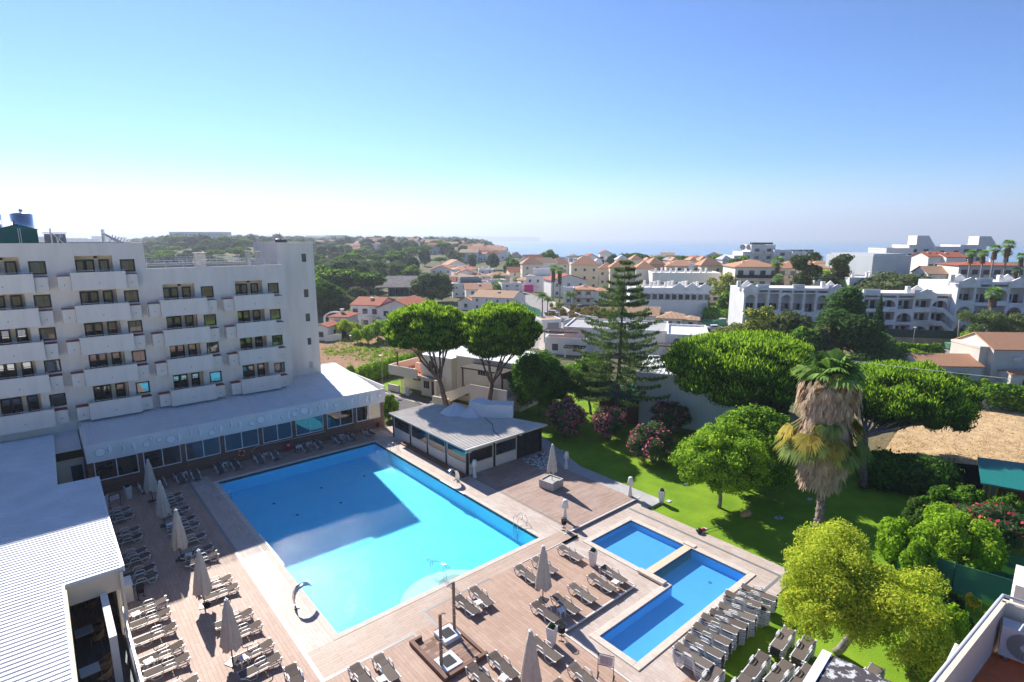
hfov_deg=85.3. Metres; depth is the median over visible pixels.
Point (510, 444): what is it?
window
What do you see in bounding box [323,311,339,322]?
entrance arch
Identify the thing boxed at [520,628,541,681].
closed parasol
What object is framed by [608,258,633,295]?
apartment house
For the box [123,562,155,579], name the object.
sun lounger
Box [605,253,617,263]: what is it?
leafy tree
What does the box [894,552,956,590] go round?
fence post
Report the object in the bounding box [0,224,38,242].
roof shed
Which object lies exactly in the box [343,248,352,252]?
leafy tree
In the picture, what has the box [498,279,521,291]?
town house
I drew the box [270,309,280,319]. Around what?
window
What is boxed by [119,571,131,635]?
corner post
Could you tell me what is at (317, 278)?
umbrella pine
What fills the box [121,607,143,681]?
terrace screen
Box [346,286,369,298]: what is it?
leafy tree
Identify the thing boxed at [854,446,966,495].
hedge
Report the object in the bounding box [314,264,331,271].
umbrella pine
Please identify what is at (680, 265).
apartment house
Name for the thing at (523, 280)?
town house
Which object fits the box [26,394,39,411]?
balcony door
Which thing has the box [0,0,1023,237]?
sky
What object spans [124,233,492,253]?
woodland
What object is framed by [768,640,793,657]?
sun lounger
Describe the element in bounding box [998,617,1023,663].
air conditioner
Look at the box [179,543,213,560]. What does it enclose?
sun lounger
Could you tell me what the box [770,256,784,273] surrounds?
fan palm
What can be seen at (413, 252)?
umbrella pine
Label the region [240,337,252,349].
balcony door
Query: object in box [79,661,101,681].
terrace table
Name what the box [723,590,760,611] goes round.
sun lounger
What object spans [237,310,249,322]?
balcony door
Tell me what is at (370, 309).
house
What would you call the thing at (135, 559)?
sun lounger
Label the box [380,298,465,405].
stone pine
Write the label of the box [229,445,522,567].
pool water
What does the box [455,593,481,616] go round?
sun lounger
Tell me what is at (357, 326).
leafy tree
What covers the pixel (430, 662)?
shower kerb
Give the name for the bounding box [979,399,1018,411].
stone wall
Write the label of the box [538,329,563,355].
forecourt
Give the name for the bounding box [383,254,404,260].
umbrella pine
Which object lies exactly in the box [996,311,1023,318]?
house
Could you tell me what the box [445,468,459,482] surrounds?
water spout
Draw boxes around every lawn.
[380,378,431,400]
[465,393,1023,681]
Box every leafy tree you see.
[145,256,155,263]
[175,253,193,261]
[182,250,193,259]
[206,255,214,260]
[215,245,225,252]
[230,241,241,253]
[315,245,326,255]
[315,269,346,290]
[316,291,354,313]
[325,259,370,287]
[327,246,339,256]
[335,319,354,335]
[338,268,356,289]
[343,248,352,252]
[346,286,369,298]
[349,327,361,340]
[352,322,361,329]
[358,258,374,268]
[359,324,377,343]
[368,269,383,285]
[369,319,384,337]
[371,248,386,256]
[379,242,390,247]
[381,267,386,276]
[382,245,390,251]
[387,263,403,275]
[390,242,403,250]
[401,253,412,263]
[402,241,410,247]
[404,264,421,275]
[406,256,419,268]
[407,271,455,299]
[418,249,430,264]
[418,292,433,299]
[445,247,452,256]
[446,250,456,258]
[450,254,462,261]
[468,256,476,266]
[488,252,499,268]
[503,258,520,272]
[541,249,558,258]
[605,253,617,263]
[715,290,729,308]
[721,257,745,280]
[727,255,748,262]
[758,398,792,418]
[771,309,812,336]
[788,326,822,353]
[810,269,844,286]
[811,324,844,353]
[854,270,927,289]
[858,282,882,289]
[907,347,918,352]
[920,274,947,278]
[956,308,1005,332]
[958,372,969,378]
[978,378,989,385]
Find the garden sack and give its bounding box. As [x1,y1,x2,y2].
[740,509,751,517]
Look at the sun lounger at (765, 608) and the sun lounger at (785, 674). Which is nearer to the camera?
the sun lounger at (785, 674)
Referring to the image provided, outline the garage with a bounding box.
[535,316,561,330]
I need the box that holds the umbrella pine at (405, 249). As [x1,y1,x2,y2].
[402,247,414,251]
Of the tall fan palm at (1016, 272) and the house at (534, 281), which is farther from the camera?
the house at (534, 281)
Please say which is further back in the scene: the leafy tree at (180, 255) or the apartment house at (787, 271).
the leafy tree at (180, 255)
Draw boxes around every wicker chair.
[85,597,99,613]
[90,627,105,648]
[92,616,105,633]
[97,665,113,681]
[99,652,113,671]
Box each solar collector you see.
[49,228,63,242]
[101,229,129,242]
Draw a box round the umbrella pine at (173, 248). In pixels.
[169,246,182,252]
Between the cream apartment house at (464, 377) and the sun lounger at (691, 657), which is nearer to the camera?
the sun lounger at (691, 657)
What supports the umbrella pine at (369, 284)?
on the terrain at (453, 301)
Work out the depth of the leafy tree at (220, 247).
451.86 m
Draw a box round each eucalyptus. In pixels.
[789,252,823,285]
[821,254,854,286]
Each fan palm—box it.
[549,264,556,301]
[555,266,564,302]
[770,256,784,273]
[772,274,783,285]
[772,348,874,528]
[964,249,977,277]
[977,249,990,277]
[983,286,1003,331]
[987,244,1001,277]
[1000,239,1016,274]
[1000,249,1013,262]
[1011,267,1022,278]
[1015,253,1023,277]
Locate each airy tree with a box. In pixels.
[706,271,736,295]
[716,322,741,333]
[730,305,781,334]
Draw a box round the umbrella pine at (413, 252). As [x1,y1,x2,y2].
[406,249,418,254]
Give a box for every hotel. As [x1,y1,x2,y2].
[0,242,320,443]
[169,232,231,237]
[508,252,521,257]
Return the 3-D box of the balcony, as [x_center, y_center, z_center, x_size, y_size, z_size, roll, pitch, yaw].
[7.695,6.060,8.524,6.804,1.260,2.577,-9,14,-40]
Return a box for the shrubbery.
[477,254,988,294]
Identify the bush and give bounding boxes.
[346,364,355,371]
[383,393,399,419]
[545,396,587,436]
[590,405,626,439]
[626,419,677,462]
[649,400,695,432]
[874,515,921,562]
[898,495,934,528]
[898,536,939,578]
[901,634,959,681]
[915,501,1014,573]
[927,484,962,507]
[936,551,962,577]
[936,601,971,642]
[942,591,965,611]
[952,483,988,508]
[952,501,1023,551]
[957,558,989,586]
[967,615,975,632]
[970,596,978,604]
[986,490,1023,513]
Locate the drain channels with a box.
[187,436,781,681]
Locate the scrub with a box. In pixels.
[547,302,618,318]
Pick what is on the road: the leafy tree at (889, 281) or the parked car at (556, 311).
the parked car at (556, 311)
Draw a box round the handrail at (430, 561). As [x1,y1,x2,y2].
[426,558,449,568]
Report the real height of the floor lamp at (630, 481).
1.660 m
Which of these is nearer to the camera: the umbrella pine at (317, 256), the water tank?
the water tank
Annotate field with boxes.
[319,334,416,369]
[885,409,1023,464]
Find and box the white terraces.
[868,248,913,273]
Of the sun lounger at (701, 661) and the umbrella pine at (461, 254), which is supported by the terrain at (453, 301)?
the umbrella pine at (461, 254)
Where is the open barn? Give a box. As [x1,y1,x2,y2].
[374,276,417,295]
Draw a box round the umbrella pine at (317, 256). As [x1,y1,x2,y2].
[314,253,325,259]
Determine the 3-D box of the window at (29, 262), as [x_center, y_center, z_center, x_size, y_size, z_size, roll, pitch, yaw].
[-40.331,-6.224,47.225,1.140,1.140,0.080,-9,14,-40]
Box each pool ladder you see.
[217,489,232,500]
[388,443,398,461]
[513,513,526,539]
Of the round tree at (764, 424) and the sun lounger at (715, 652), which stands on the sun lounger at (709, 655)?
the sun lounger at (715, 652)
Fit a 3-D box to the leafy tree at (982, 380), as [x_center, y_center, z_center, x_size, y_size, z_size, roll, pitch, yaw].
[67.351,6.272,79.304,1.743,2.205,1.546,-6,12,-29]
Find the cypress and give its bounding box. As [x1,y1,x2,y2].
[873,294,886,331]
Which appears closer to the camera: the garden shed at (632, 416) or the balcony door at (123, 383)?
the balcony door at (123, 383)
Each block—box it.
[38,237,44,241]
[73,239,99,241]
[91,236,109,241]
[114,237,126,241]
[324,235,344,237]
[627,280,714,316]
[648,264,720,302]
[724,242,775,263]
[770,249,823,262]
[798,272,842,285]
[843,271,873,287]
[892,236,995,261]
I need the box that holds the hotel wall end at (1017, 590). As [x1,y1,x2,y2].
[1010,564,1023,604]
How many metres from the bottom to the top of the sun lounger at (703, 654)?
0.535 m
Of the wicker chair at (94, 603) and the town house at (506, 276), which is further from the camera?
the town house at (506, 276)
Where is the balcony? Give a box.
[929,594,1023,681]
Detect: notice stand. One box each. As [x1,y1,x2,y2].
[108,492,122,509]
[596,653,613,681]
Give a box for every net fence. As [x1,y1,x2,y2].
[885,329,964,338]
[953,463,982,489]
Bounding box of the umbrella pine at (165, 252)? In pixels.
[154,251,175,256]
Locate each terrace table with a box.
[71,600,88,616]
[74,624,94,649]
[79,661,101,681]
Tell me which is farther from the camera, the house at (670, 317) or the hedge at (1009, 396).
the house at (670, 317)
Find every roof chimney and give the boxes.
[192,252,206,266]
[245,251,250,264]
[253,251,260,264]
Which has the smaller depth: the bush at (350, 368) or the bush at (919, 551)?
the bush at (919, 551)
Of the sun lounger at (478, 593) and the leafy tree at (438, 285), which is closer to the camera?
the sun lounger at (478, 593)
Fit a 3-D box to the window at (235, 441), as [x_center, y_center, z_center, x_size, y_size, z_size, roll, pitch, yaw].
[-25.755,9.416,52.970,3.020,1.718,0.080,-9,14,-40]
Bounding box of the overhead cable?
[854,361,1019,379]
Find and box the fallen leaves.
[543,428,776,533]
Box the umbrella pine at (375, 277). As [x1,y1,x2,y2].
[350,272,387,295]
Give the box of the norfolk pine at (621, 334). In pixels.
[558,260,670,409]
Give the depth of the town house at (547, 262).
279.57 m
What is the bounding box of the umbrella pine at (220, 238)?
[214,236,230,240]
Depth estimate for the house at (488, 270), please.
289.80 m
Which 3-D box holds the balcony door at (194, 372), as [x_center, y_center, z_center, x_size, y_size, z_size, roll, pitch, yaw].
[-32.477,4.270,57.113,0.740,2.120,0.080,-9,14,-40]
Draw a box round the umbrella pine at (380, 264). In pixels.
[369,260,388,268]
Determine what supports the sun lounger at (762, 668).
on the sun lounger
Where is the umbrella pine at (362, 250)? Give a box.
[352,248,369,253]
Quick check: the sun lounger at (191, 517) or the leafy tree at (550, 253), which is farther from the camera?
the leafy tree at (550, 253)
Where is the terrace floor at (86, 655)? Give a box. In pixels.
[72,615,135,681]
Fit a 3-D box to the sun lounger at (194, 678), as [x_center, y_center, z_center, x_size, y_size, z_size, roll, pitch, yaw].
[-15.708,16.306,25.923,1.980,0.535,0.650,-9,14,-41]
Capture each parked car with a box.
[544,310,559,314]
[706,324,723,331]
[712,318,727,324]
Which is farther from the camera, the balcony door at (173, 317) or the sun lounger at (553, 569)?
the balcony door at (173, 317)
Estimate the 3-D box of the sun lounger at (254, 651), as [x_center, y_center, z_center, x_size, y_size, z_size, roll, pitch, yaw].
[-13.193,15.858,28.325,1.980,0.535,0.650,-9,14,-41]
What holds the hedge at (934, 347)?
on the terrain at (453, 301)
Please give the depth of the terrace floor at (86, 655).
28.56 m
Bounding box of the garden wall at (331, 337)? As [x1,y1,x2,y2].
[325,332,341,340]
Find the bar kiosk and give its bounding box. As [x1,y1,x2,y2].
[389,403,547,475]
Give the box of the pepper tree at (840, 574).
[777,516,959,680]
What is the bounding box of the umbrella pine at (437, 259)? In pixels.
[433,257,447,262]
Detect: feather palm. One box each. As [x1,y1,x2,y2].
[531,292,550,315]
[543,297,554,315]
[560,291,580,318]
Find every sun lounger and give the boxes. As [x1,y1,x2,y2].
[108,505,130,518]
[110,512,133,525]
[115,525,139,539]
[117,532,142,547]
[121,545,146,558]
[123,551,150,568]
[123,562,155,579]
[128,595,168,618]
[130,606,171,630]
[132,570,157,588]
[132,620,177,646]
[138,482,143,492]
[138,638,184,666]
[142,650,190,680]
[153,491,181,501]
[155,476,166,486]
[155,497,184,505]
[164,505,189,518]
[164,514,195,528]
[168,520,199,533]
[173,472,186,483]
[173,673,199,681]
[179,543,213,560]
[184,550,218,568]
[186,531,205,541]
[189,469,201,480]
[201,581,239,602]
[210,573,232,586]
[213,463,225,473]
[213,606,253,629]
[228,459,241,469]
[230,637,274,665]
[237,650,282,680]
[238,618,262,635]
[253,453,264,463]
[269,450,280,459]
[282,661,305,681]
[295,444,303,452]
[298,443,311,451]
[311,440,323,448]
[331,435,344,443]
[344,432,356,440]
[347,660,375,681]
[362,428,376,436]
[371,651,401,681]
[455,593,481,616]
[465,660,495,681]
[468,584,495,607]
[486,649,520,680]
[513,563,535,583]
[529,599,561,623]
[531,555,559,573]
[534,634,563,663]
[550,591,582,615]
[553,676,563,681]
[556,544,584,562]
[566,660,598,681]
[567,581,598,603]
[586,572,616,593]
[598,564,628,584]
[672,640,714,670]
[672,649,704,674]
[672,652,703,676]
[672,653,701,677]
[672,655,700,679]
[674,647,715,672]
[682,638,725,661]
[683,631,725,660]
[683,640,725,662]
[683,644,725,665]
[690,627,732,649]
[691,620,732,647]
[691,632,732,652]
[693,629,732,650]
[698,617,739,638]
[698,665,725,681]
[699,611,740,636]
[700,618,739,638]
[700,622,740,640]
[702,671,725,681]
[708,607,748,630]
[709,612,748,631]
[717,600,756,622]
[717,605,757,624]
[717,607,757,625]
[722,594,761,613]
[723,589,762,610]
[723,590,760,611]
[723,599,759,614]
[723,601,759,615]
[731,596,769,615]
[731,670,754,681]
[732,604,769,618]
[739,582,777,603]
[739,587,777,605]
[739,592,777,607]
[741,588,777,605]
[741,649,771,679]
[750,658,770,681]
[751,651,770,681]
[759,663,770,681]
[762,664,794,681]
[763,657,794,681]
[768,633,795,654]
[768,637,795,658]
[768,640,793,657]
[769,625,795,652]
[769,631,794,653]
[788,661,811,681]
[789,636,815,663]
[789,651,812,666]
[790,635,816,661]
[790,643,816,665]
[790,652,814,667]
[863,661,885,676]
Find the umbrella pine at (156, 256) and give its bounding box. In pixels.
[152,253,170,259]
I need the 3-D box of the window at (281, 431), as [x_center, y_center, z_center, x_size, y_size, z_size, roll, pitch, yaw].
[-23.257,9.021,55.089,2.820,1.718,0.080,-9,14,-40]
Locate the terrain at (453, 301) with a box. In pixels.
[55,239,1023,512]
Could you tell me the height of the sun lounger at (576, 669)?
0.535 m
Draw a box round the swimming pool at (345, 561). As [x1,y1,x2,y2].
[213,440,545,639]
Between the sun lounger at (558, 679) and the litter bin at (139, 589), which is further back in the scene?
the litter bin at (139, 589)
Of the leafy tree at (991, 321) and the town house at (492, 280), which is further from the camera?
the town house at (492, 280)
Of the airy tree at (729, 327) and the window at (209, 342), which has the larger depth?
the airy tree at (729, 327)
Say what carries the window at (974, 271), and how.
in the apartment house at (955, 268)
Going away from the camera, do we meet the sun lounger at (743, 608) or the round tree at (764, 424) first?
the sun lounger at (743, 608)
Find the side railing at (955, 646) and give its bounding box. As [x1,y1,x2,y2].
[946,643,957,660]
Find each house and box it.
[44,234,66,242]
[318,309,359,339]
[350,295,427,327]
[388,346,551,411]
[428,243,441,253]
[430,264,450,275]
[442,259,466,265]
[445,265,463,269]
[448,277,457,294]
[449,273,475,280]
[450,266,476,275]
[451,277,489,296]
[454,268,478,274]
[456,289,525,309]
[459,249,479,261]
[463,283,492,296]
[467,246,484,248]
[470,273,490,278]
[474,248,492,251]
[478,266,493,273]
[479,250,499,260]
[479,252,488,260]
[481,276,506,284]
[487,272,510,281]
[488,247,507,260]
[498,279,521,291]
[505,267,519,281]
[517,277,525,286]
[519,254,543,261]
[519,257,542,276]
[522,268,550,291]
[535,257,555,273]
[542,273,585,296]
[543,316,707,356]
[554,258,568,273]
[563,284,608,304]
[566,254,578,261]
[570,256,599,287]
[577,253,601,260]
[594,259,602,274]
[598,250,611,257]
[598,262,609,287]
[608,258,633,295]
[614,255,628,261]
[624,306,699,324]
[628,255,642,265]
[634,261,653,283]
[636,355,736,429]
[646,257,665,270]
[660,252,674,256]
[664,260,696,270]
[667,257,678,262]
[684,257,696,263]
[695,257,722,273]
[696,256,706,262]
[716,255,732,263]
[723,259,781,284]
[780,261,831,285]
[809,260,825,265]
[899,332,1023,385]
[910,251,942,272]
[910,266,947,278]
[935,259,1023,279]
[936,252,967,262]
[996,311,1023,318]
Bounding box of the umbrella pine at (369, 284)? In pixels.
[362,281,383,296]
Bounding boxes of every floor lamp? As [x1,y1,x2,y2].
[472,459,476,477]
[562,499,568,518]
[564,451,568,468]
[627,476,633,496]
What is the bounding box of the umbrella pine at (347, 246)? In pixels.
[336,244,352,248]
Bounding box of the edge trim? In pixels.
[519,497,639,681]
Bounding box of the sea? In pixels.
[492,238,1023,261]
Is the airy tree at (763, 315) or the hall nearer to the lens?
the airy tree at (763, 315)
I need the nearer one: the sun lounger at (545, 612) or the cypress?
the sun lounger at (545, 612)
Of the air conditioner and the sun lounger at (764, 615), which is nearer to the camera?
the air conditioner
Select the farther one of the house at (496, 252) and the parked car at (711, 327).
the house at (496, 252)
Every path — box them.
[385,390,431,410]
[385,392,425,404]
[520,451,558,469]
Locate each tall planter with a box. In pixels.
[104,493,107,507]
[123,484,131,498]
[546,622,557,646]
[588,547,597,566]
[658,488,665,503]
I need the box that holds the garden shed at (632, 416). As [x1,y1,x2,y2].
[597,380,641,424]
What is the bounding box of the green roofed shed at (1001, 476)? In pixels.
[977,457,1023,502]
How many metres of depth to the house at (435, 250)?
517.23 m
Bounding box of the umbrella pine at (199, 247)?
[192,244,209,250]
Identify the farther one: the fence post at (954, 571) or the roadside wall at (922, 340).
the roadside wall at (922, 340)
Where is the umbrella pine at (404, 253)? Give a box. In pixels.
[384,250,407,256]
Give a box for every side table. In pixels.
[131,610,140,620]
[143,657,154,668]
[185,552,192,561]
[237,654,248,668]
[376,674,386,681]
[474,599,482,608]
[498,673,508,681]
[557,606,565,616]
[611,579,619,589]
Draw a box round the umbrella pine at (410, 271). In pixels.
[401,268,420,274]
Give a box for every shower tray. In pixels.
[434,623,460,645]
[434,650,462,673]
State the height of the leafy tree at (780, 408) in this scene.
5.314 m
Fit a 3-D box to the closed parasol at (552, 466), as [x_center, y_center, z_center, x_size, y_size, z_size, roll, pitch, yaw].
[3.409,10.316,47.340,0.896,3.357,0.912,0,11,-3]
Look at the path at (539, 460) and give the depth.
53.30 m
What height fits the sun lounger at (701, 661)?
0.535 m
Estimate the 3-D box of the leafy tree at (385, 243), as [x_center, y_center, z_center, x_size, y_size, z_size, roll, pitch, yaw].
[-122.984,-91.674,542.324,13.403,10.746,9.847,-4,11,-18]
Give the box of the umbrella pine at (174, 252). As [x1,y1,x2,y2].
[157,250,176,254]
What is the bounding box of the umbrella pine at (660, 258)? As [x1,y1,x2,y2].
[649,256,665,260]
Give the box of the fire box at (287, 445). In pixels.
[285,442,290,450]
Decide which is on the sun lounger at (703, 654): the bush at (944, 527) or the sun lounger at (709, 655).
the sun lounger at (709, 655)
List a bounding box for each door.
[0,296,5,309]
[0,329,11,344]
[0,363,17,378]
[0,397,23,415]
[4,261,17,274]
[10,295,22,309]
[15,328,28,343]
[21,361,33,376]
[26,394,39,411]
[75,260,94,272]
[79,291,99,304]
[84,322,103,336]
[88,353,107,368]
[93,384,112,401]
[98,259,109,271]
[102,290,113,303]
[107,321,117,334]
[111,352,121,365]
[115,382,125,398]
[163,287,178,299]
[166,316,181,329]
[169,345,184,358]
[173,374,188,389]
[181,286,190,298]
[185,315,193,327]
[188,343,196,356]
[191,372,200,386]
[235,284,247,294]
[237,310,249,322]
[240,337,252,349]
[242,364,254,378]
[250,283,258,294]
[252,309,260,321]
[255,336,262,348]
[257,363,264,376]
[431,381,433,395]
[870,300,874,306]
[885,313,889,319]
[902,313,906,321]
[903,301,908,308]
[1012,294,1017,302]
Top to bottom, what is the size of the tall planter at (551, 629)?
1.259 m
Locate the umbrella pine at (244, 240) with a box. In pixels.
[236,238,248,243]
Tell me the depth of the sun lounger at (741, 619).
29.98 m
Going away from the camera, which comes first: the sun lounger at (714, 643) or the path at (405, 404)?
the sun lounger at (714, 643)
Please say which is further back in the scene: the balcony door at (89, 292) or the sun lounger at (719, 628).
the balcony door at (89, 292)
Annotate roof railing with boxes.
[145,255,238,262]
[146,258,278,268]
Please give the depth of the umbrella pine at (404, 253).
367.10 m
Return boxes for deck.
[69,475,319,681]
[185,432,374,481]
[325,544,634,681]
[380,426,635,531]
[564,501,788,681]
[683,672,700,681]
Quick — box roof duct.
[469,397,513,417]
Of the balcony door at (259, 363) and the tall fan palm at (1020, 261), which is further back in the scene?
the tall fan palm at (1020, 261)
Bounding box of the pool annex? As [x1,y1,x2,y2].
[77,362,384,493]
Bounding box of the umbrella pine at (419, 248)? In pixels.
[415,245,429,250]
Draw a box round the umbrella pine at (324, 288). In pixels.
[315,280,343,314]
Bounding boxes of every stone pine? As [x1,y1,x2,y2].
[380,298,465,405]
[453,300,543,400]
[661,328,839,409]
[836,358,987,488]
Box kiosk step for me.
[400,441,466,477]
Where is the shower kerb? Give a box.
[409,622,487,681]
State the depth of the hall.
171.28 m
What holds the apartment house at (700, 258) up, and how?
on the terrain at (453, 301)
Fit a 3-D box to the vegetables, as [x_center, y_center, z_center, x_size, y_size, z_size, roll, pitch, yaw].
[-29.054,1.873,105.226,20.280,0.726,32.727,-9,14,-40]
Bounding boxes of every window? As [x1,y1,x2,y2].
[28,261,46,274]
[33,294,51,307]
[38,327,56,340]
[43,359,61,372]
[49,393,66,406]
[94,454,139,480]
[119,259,135,271]
[123,290,138,302]
[127,320,142,332]
[131,350,146,361]
[135,381,150,393]
[143,445,181,468]
[185,437,220,460]
[201,286,213,297]
[203,314,216,325]
[206,342,218,352]
[209,371,221,382]
[224,428,258,451]
[262,421,292,443]
[268,283,278,293]
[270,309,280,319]
[272,335,282,344]
[274,362,284,372]
[295,415,323,435]
[301,254,305,261]
[304,289,308,296]
[306,313,309,320]
[307,337,311,344]
[309,361,312,368]
[327,408,353,428]
[356,403,380,421]
[394,417,409,435]
[410,425,426,443]
[424,381,428,388]
[428,434,444,453]
[447,443,465,464]
[469,443,492,464]
[478,371,488,375]
[495,436,516,456]
[503,372,512,379]
[552,344,557,349]
[749,270,754,274]
[760,270,765,274]
[960,269,967,273]
[971,269,978,274]
[983,270,989,274]
[994,270,1000,274]
[1005,270,1011,274]
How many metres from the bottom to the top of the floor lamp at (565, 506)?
1.660 m
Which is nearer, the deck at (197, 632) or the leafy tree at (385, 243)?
the deck at (197, 632)
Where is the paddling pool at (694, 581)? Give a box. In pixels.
[582,516,755,671]
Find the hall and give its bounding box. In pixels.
[825,252,911,274]
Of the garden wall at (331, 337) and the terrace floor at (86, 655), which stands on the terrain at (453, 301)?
the garden wall at (331, 337)
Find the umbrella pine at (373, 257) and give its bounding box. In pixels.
[365,254,381,260]
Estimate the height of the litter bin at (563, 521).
0.876 m
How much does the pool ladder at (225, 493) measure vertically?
1.780 m
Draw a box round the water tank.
[9,209,34,227]
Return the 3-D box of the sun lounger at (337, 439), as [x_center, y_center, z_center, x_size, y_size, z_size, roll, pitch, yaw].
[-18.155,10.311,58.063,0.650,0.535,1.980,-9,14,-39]
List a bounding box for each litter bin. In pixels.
[135,583,143,600]
[558,622,565,641]
[561,517,566,530]
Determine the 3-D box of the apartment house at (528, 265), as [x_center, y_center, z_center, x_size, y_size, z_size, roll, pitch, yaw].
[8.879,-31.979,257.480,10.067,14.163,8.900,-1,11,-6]
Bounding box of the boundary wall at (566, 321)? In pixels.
[563,317,575,327]
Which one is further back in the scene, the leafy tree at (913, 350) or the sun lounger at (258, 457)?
the leafy tree at (913, 350)
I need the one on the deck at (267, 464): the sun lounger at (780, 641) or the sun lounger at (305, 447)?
the sun lounger at (305, 447)
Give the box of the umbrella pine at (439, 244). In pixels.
[435,242,451,246]
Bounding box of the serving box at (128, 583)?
[120,575,133,604]
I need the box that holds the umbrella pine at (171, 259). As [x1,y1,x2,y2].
[155,254,178,263]
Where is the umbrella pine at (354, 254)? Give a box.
[337,252,363,258]
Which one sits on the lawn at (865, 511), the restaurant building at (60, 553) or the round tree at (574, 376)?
the round tree at (574, 376)
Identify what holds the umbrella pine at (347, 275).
on the terrain at (453, 301)
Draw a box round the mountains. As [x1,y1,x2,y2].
[3,226,309,234]
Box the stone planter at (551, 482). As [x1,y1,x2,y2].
[539,474,562,491]
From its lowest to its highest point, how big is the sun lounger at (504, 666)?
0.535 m
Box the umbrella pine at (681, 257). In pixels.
[673,255,686,259]
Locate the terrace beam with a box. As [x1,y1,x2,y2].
[100,592,123,681]
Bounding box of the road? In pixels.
[523,292,568,348]
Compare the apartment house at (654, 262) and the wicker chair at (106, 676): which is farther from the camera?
the apartment house at (654, 262)
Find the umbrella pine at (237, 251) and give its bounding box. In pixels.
[224,247,247,260]
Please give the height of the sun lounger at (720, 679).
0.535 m
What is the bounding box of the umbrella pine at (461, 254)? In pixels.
[452,252,464,256]
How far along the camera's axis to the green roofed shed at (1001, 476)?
44.32 m
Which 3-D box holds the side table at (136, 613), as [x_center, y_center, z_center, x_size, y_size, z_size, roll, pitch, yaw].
[-20.981,15.408,31.040,0.440,0.436,0.440,9,14,39]
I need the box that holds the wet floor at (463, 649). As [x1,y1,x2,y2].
[418,636,480,663]
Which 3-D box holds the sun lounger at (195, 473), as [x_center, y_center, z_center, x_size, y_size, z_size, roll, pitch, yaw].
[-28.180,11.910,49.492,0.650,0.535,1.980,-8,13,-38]
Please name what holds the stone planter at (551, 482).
on the deck at (585, 497)
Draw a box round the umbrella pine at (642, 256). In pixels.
[625,252,645,258]
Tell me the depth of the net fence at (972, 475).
47.50 m
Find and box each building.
[0,434,124,681]
[54,429,86,483]
[728,280,841,324]
[861,285,962,330]
[918,274,1023,331]
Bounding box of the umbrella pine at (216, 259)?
[211,258,227,261]
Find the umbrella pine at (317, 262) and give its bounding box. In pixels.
[314,261,327,264]
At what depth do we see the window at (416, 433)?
55.75 m
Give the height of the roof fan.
1.400 m
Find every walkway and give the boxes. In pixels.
[189,428,564,652]
[307,528,577,678]
[542,436,660,507]
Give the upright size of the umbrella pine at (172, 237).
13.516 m
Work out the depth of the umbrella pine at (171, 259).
306.70 m
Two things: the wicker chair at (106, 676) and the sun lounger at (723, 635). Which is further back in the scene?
the sun lounger at (723, 635)
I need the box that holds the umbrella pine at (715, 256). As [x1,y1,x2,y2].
[708,254,722,259]
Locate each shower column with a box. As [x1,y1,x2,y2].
[438,612,445,665]
[447,581,455,628]
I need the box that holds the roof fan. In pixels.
[275,232,286,241]
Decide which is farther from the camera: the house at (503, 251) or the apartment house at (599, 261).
the house at (503, 251)
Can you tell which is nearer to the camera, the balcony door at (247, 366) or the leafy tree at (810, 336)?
the balcony door at (247, 366)
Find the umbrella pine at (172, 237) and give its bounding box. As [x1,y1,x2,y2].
[167,236,181,242]
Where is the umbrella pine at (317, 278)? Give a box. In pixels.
[315,276,325,281]
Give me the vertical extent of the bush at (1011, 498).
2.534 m
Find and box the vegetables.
[321,336,413,363]
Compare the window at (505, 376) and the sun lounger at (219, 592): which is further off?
the window at (505, 376)
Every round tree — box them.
[507,348,572,415]
[563,357,610,414]
[668,419,777,507]
[712,403,797,491]
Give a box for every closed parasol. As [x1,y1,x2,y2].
[143,459,157,502]
[155,480,171,527]
[170,509,188,561]
[192,549,212,609]
[219,598,242,667]
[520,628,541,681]
[534,544,551,603]
[547,443,556,473]
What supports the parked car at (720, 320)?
on the terrain at (453, 301)
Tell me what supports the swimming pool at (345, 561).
in the terrain at (453, 301)
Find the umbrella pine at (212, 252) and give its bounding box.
[205,249,225,256]
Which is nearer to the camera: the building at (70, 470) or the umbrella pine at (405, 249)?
the building at (70, 470)
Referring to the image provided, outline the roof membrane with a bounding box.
[441,403,480,417]
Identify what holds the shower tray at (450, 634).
on the wet floor at (463, 649)
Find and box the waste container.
[944,342,950,349]
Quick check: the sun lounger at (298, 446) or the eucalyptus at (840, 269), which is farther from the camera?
the eucalyptus at (840, 269)
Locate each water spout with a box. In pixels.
[292,582,312,609]
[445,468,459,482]
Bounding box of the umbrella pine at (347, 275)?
[316,268,364,282]
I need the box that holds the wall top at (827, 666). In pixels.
[803,649,890,681]
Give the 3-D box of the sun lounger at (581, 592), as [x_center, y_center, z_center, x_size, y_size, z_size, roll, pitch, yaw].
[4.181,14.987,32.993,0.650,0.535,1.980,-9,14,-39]
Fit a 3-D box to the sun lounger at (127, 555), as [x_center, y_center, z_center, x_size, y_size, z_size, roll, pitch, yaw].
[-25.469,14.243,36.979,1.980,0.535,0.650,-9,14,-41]
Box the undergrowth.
[315,257,419,312]
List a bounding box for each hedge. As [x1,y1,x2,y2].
[353,351,424,379]
[701,306,728,319]
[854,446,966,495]
[888,341,946,352]
[949,373,984,391]
[959,330,968,336]
[978,380,1023,412]
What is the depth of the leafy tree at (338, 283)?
191.13 m
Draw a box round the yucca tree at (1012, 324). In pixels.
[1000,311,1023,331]
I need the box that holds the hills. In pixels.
[38,233,539,241]
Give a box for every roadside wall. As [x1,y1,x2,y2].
[553,302,597,318]
[892,337,950,346]

